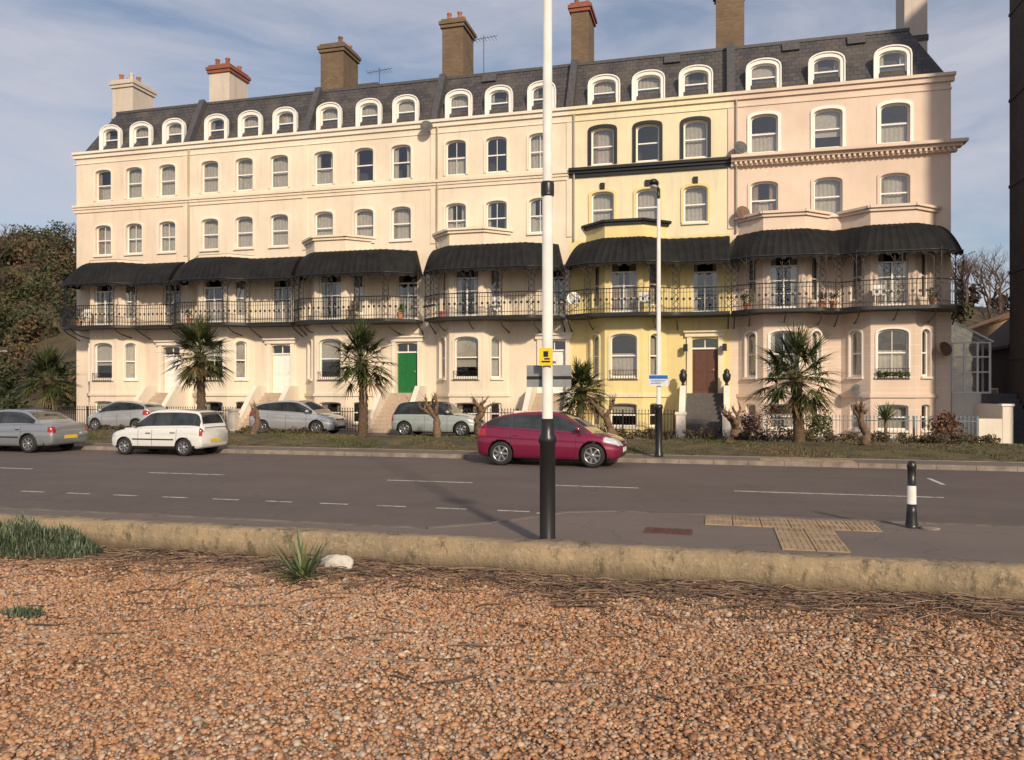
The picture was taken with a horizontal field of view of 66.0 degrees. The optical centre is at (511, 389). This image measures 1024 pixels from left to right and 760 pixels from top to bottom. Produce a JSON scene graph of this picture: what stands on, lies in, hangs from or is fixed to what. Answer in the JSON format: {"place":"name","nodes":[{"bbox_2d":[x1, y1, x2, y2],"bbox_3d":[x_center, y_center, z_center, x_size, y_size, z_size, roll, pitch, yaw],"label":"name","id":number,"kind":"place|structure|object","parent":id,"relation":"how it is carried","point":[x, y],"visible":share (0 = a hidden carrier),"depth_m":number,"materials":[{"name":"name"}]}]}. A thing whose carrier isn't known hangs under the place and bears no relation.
{"place":"outdoors","nodes":[
{"label":"outdoors","id":0,"kind":"place"},
{"bbox_2d":[0,255,1008,413],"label":"hill","id":1,"kind":"structure","parent":0,"point":[64,340],"depth_m":85.09,"materials":[{"name":"green plant"}]},
{"bbox_2d":[0,220,1008,409],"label":"hillside trees","id":2,"kind":"object","parent":1,"relation":"on","point":[49,249],"visible":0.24,"depth_m":90.19,"materials":[{"name":"green plant"}]},
{"bbox_2d":[0,222,1008,319],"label":"bare hillside trees","id":3,"kind":"object","parent":1,"relation":"on","point":[975,265],"visible":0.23,"depth_m":76.03,"materials":[{"name":"brown plant"}]},
{"bbox_2d":[0,0,1008,309],"label":"sky","id":4,"kind":"structure","parent":0,"point":[59,59],"materials":[{"name":"blue"}]},
{"bbox_2d":[0,448,1023,526],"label":"road","id":5,"kind":"structure","parent":0,"point":[361,487],"depth_m":16.22,"materials":[{"name":"grey asphalt"}]},
{"bbox_2d":[0,406,87,452],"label":"parked sedan car","id":6,"kind":"object","parent":5,"relation":"on","point":[29,430],"visible":1,"depth_m":25.46,"materials":[{"name":"grey paint"}]},
{"bbox_2d":[112,403,227,455],"bbox_3d":[-10.862,1.224,24.974,3.387,1.624,1.740,0,0,15],"label":"parked small hatchback car","id":7,"kind":"object","parent":5,"relation":"on","point":[184,432],"visible":1,"depth_m":24.31,"materials":[{"name":"white paint"}]},
{"bbox_2d":[13,468,945,513],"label":"road markings","id":8,"kind":"object","parent":5,"relation":"on","point":[501,510],"visible":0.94,"depth_m":15.40,"materials":[{"name":"paint"}]},
{"bbox_2d":[0,507,1023,528],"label":"kerb","id":9,"kind":"structure","parent":5,"relation":"on","point":[456,525],"depth_m":11.97,"materials":[{"name":"grey concrete"}]},
{"bbox_2d":[477,408,626,467],"bbox_3d":[1.111,1.255,21.574,3.974,1.563,1.980,0,0,16],"label":"parked hatchback car","id":10,"kind":"object","parent":5,"relation":"on","point":[504,439],"visible":0.91,"depth_m":20.92,"materials":[{"name":"red paint"}]},
{"bbox_2d":[0,547,1023,759],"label":"shingle beach","id":11,"kind":"structure","parent":0,"point":[416,739],"depth_m":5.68,"materials":[{"name":"brown gravel"}]},
{"bbox_2d":[0,511,104,618],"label":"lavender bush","id":12,"kind":"object","parent":11,"relation":"on","point":[34,536],"visible":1,"depth_m":10.21,"materials":[{"name":"green plant"}]},
{"bbox_2d":[249,527,348,585],"bbox_3d":[-2.485,1.898,9.028,1.040,0.543,1.064,0,0,33],"label":"yucca plant","id":13,"kind":"object","parent":11,"relation":"on","point":[303,566],"visible":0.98,"depth_m":8.99,"materials":[{"name":"green plant"}]},
{"bbox_2d":[320,554,353,572],"bbox_3d":[-2.110,2.120,9.497,0.422,0.280,0.268,0,0,15],"label":"rock","id":14,"kind":"object","parent":11,"relation":"on","point":[335,560],"visible":0.6,"depth_m":9.41,"materials":[{"name":"white stone"}]},
{"bbox_2d":[0,540,1023,759],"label":"dead plant stems","id":15,"kind":"object","parent":11,"relation":"on","point":[968,606],"visible":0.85,"depth_m":8.25,"materials":[{"name":"brown plant"}]},
{"bbox_2d":[0,509,1023,562],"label":"pavement","id":16,"kind":"structure","parent":0,"point":[963,542],"depth_m":10.77,"materials":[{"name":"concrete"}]},
{"bbox_2d":[527,0,570,538],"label":"street lamp","id":17,"kind":"object","parent":16,"relation":"on","point":[546,375],"visible":0.9,"depth_m":9.94,"materials":[{"name":"white metal"}]},
{"bbox_2d":[643,527,692,534],"bbox_3d":[2.170,1.973,10.932,0.650,0.034,0.450,0,0,15],"label":"manhole cover","id":18,"kind":"object","parent":16,"relation":"on","point":[673,531],"visible":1,"depth_m":10.88,"materials":[{"name":"metal"}]},
{"bbox_2d":[905,460,917,528],"bbox_3d":[5.694,1.492,11.222,0.170,0.955,0.167,0,0,15],"label":"bollard","id":19,"kind":"object","parent":16,"relation":"on","point":[911,522],"visible":1,"depth_m":11.17,"materials":[{"name":"plastic"}]},
{"bbox_2d":[63,414,1023,445],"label":"service road","id":20,"kind":"structure","parent":0,"point":[353,432],"depth_m":33.29,"materials":[{"name":"grey asphalt"}]},
{"bbox_2d":[88,398,165,429],"bbox_3d":[-17.888,1.145,36.639,3.524,1.512,1.860,0,0,15],"label":"parked compact car","id":21,"kind":"object","parent":20,"relation":"on","point":[127,413],"visible":0.76,"depth_m":35.93,"materials":[{"name":"silver metal"}]},
{"bbox_2d":[99,424,322,433],"bbox_3d":[-12.793,1.738,33.263,10.898,0.523,0.916,0,0,15],"label":"hedge","id":22,"kind":"object","parent":20,"relation":"on","point":[247,429],"visible":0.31,"depth_m":32.55,"materials":[{"name":"brown plant"}]},
{"bbox_2d":[249,399,345,432],"bbox_3d":[-9.142,1.120,33.724,4.024,1.563,1.960,0,0,15],"label":"parked silver car","id":23,"kind":"object","parent":20,"relation":"on","point":[287,415],"visible":0.94,"depth_m":33.03,"materials":[{"name":"paint"}]},
{"bbox_2d":[53,405,674,434],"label":"area railings","id":24,"kind":"object","parent":20,"relation":"on","point":[87,409],"visible":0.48,"depth_m":34.22,"materials":[{"name":"black metal"}]},
{"bbox_2d":[391,397,484,436],"bbox_3d":[-2.997,1.084,32.318,3.654,1.634,1.940,0,0,15],"label":"parked mini car","id":25,"kind":"object","parent":20,"relation":"on","point":[408,418],"visible":0.82,"depth_m":31.68,"materials":[{"name":"grey paint"}]},
{"bbox_2d":[53,0,975,438],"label":"victorian seafront terrace","id":26,"kind":"structure","parent":20,"relation":"on","point":[281,238],"depth_m":35.18,"materials":[{"name":"beige paint"}]},
{"bbox_2d":[96,51,926,429],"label":"windows and doors","id":27,"kind":"structure","parent":26,"relation":"in","point":[894,188],"depth_m":35.34,"materials":[{"name":"white paint"}]},
{"bbox_2d":[84,429,1023,461],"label":"grass verge","id":28,"kind":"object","parent":20,"relation":"on","point":[471,445],"depth_m":24.18,"materials":[{"name":"green plant"}]},
{"bbox_2d":[10,341,84,411],"bbox_3d":[-20.195,-0.204,34.257,3.194,4.012,3.390,0,0,15],"label":"palm tree","id":29,"kind":"object","parent":28,"relation":"on","point":[48,359],"visible":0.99,"depth_m":33.99,"materials":[{"name":"green plant"}]},
{"bbox_2d":[155,310,239,409],"bbox_3d":[-12.312,-0.708,30.908,3.551,4.957,3.258,0,0,15],"label":"palm tree","id":30,"kind":"object","parent":28,"relation":"on","point":[198,332],"visible":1,"depth_m":30.84,"materials":[{"name":"green plant"}]},
{"bbox_2d":[250,400,260,433],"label":"pollarded tree","id":31,"kind":"object","parent":28,"relation":"on","point":[255,428],"visible":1,"depth_m":30.78,"materials":[{"name":"brown plant"}]},
{"bbox_2d":[318,313,405,435],"bbox_3d":[-5.464,-0.574,29.287,3.226,4.686,3.348,0,0,15],"label":"palm tree","id":32,"kind":"object","parent":28,"relation":"on","point":[362,366],"visible":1,"depth_m":29.09,"materials":[{"name":"green plant"}]},
{"bbox_2d":[418,392,441,436],"bbox_3d":[-3.024,0.972,29.044,1.320,1.855,0.535,0,0,42],"label":"pollarded tree","id":33,"kind":"object","parent":28,"relation":"on","point":[434,415],"visible":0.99,"depth_m":28.91,"materials":[{"name":"brown plant"}]},
{"bbox_2d":[470,394,496,436],"bbox_3d":[-1.053,0.998,28.641,0.977,1.800,0.908,0,0,-5],"label":"pollarded tree","id":34,"kind":"object","parent":28,"relation":"on","point":[481,411],"visible":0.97,"depth_m":28.38,"materials":[{"name":"brown plant"}]},
{"bbox_2d":[553,355,609,421],"bbox_3d":[2.642,0.272,29.253,2.445,3.125,2.543,0,0,-15],"label":"palm tree","id":35,"kind":"object","parent":28,"relation":"on","point":[582,378],"visible":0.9,"depth_m":28.92,"materials":[{"name":"green plant"}]},
{"bbox_2d":[586,394,617,434],"bbox_3d":[3.317,1.004,28.579,1.306,1.833,0.659,0,0,28],"label":"pollarded tree","id":36,"kind":"object","parent":28,"relation":"on","point":[607,421],"visible":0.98,"depth_m":28.36,"materials":[{"name":"brown plant"}]},
{"bbox_2d":[717,399,740,442],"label":"pollarded tree","id":37,"kind":"object","parent":28,"relation":"on","point":[734,423],"visible":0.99,"depth_m":25.27,"materials":[{"name":"brown plant"}]},
{"bbox_2d":[740,314,849,441],"bbox_3d":[9.193,-0.368,25.283,3.361,4.280,3.676,0,0,-32],"label":"palm tree","id":38,"kind":"object","parent":28,"relation":"on","point":[800,402],"visible":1,"depth_m":25.04,"materials":[{"name":"green plant"}]},
{"bbox_2d":[850,397,871,445],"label":"pollarded tree","id":39,"kind":"object","parent":28,"relation":"on","point":[865,439],"visible":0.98,"depth_m":24.22,"materials":[{"name":"brown plant"}]},
{"bbox_2d":[739,403,787,435],"bbox_3d":[9.420,1.209,29.820,2.461,1.499,0.992,0,0,-36],"label":"red shrub","id":40,"kind":"object","parent":20,"relation":"on","point":[747,427],"visible":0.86,"depth_m":29.67,"materials":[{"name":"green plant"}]},
{"bbox_2d":[598,425,1000,444],"bbox_3d":[8.100,1.692,27.928,16.526,0.988,1.214,0,0,15],"label":"hedge","id":41,"kind":"object","parent":20,"relation":"on","point":[932,438],"visible":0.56,"depth_m":27.40,"materials":[{"name":"green plant"}]},
{"bbox_2d":[803,408,833,436],"bbox_3d":[11.126,1.223,28.626,1.095,1.119,0.822,0,0,15],"label":"green shrub","id":42,"kind":"object","parent":20,"relation":"on","point":[815,426],"visible":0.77,"depth_m":28.52,"materials":[{"name":"green plant"}]},
{"bbox_2d":[741,414,978,442],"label":"garden railings","id":43,"kind":"object","parent":20,"relation":"on","point":[916,420],"visible":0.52,"depth_m":28.74,"materials":[{"name":"metal"}]},
{"bbox_2d":[869,401,898,440],"bbox_3d":[13.327,1.138,28.045,1.518,1.524,1.448,0,0,15],"label":"cordyline plant","id":44,"kind":"object","parent":20,"relation":"on","point":[885,414],"visible":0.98,"depth_m":27.97,"materials":[{"name":"green plant"}]},
{"bbox_2d":[922,410,966,443],"bbox_3d":[15.148,1.349,27.639,1.372,1.250,1.013,0,0,15],"label":"red shrub","id":45,"kind":"object","parent":20,"relation":"on","point":[942,424],"visible":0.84,"depth_m":27.49,"materials":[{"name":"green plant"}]},
{"bbox_2d":[951,319,993,436],"bbox_3d":[18.675,-0.420,32.970,1.505,4.720,3.860,0,0,15],"label":"conservatory","id":46,"kind":"object","parent":20,"relation":"on","point":[965,392],"visible":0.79,"depth_m":31.28,"materials":[{"name":"glass"}]},
{"bbox_2d":[953,312,1008,344],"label":"tiled outbuilding","id":47,"kind":"structure","parent":20,"relation":"on","point":[986,328],"depth_m":41.97,"materials":[{"name":"orange tile"}]},
{"bbox_2d":[974,403,1014,443],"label":"garden wall","id":48,"kind":"structure","parent":20,"relation":"on","point":[996,419],"depth_m":27.91,"materials":[{"name":"white paint"}]},
{"bbox_2d":[981,394,1023,442],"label":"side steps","id":49,"kind":"structure","parent":20,"relation":"on","point":[1018,423],"depth_m":29.80,"materials":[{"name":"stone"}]},
{"bbox_2d":[1008,0,1023,408],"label":"brick building","id":50,"kind":"structure","parent":20,"relation":"on","point":[1016,196],"depth_m":30.48,"materials":[{"name":"brown brick"}]},
{"bbox_2d":[74,443,1023,465],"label":"pavement","id":51,"kind":"structure","parent":0,"point":[713,458],"depth_m":22.55,"materials":[{"name":"concrete"}]},
{"bbox_2d":[648,179,668,456],"bbox_3d":[4.056,-2.000,22.251,0.660,7.840,0.446,0,0,-37],"label":"street lamp","id":52,"kind":"object","parent":51,"relation":"on","point":[658,380],"visible":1,"depth_m":22.37,"materials":[{"name":"white metal"}]},
{"bbox_2d":[760,458,855,462],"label":"tactile paving","id":53,"kind":"structure","parent":51,"relation":"on","point":[809,460],"depth_m":21.24,"materials":[{"name":"beige concrete"}]},
{"bbox_2d":[705,515,882,552],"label":"tactile paving","id":54,"kind":"structure","parent":0,"point":[825,537],"depth_m":11.05,"materials":[{"name":"beige concrete"}]},
{"bbox_2d":[919,526,940,530],"bbox_3d":[5.894,1.959,11.118,0.280,0.020,0.280,0,0,15],"label":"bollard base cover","id":55,"kind":"object","parent":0,"point":[929,528],"visible":1,"depth_m":11.06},
{"bbox_2d":[979,348,1008,393],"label":"walls","id":56,"kind":"structure","parent":0,"point":[999,370],"depth_m":35.04,"materials":[{"name":"brick"}]},
{"bbox_2d":[979,319,1008,351],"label":"roof","id":57,"kind":"structure","parent":56,"relation":"on","point":[999,336],"depth_m":35.72,"materials":[{"name":"tile"}]},
{"bbox_2d":[991,388,997,393],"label":"windows","id":58,"kind":"structure","parent":56,"relation":"attached to","point":[994,390],"depth_m":35.32,"materials":[{"name":"grey glass"}]},
{"label":"ground","id":59,"kind":"structure","parent":0,"visible":0},
{"bbox_2d":[0,513,1023,602],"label":"concrete wall","id":60,"kind":"structure","parent":59,"relation":"on","point":[795,569],"depth_m":9.19,"materials":[{"name":"beige concrete"}]},
{"bbox_2d":[0,443,1023,471],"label":"kerb","id":61,"kind":"structure","parent":59,"relation":"on","point":[755,462],"depth_m":21.88,"materials":[{"name":"concrete"}]}
]}

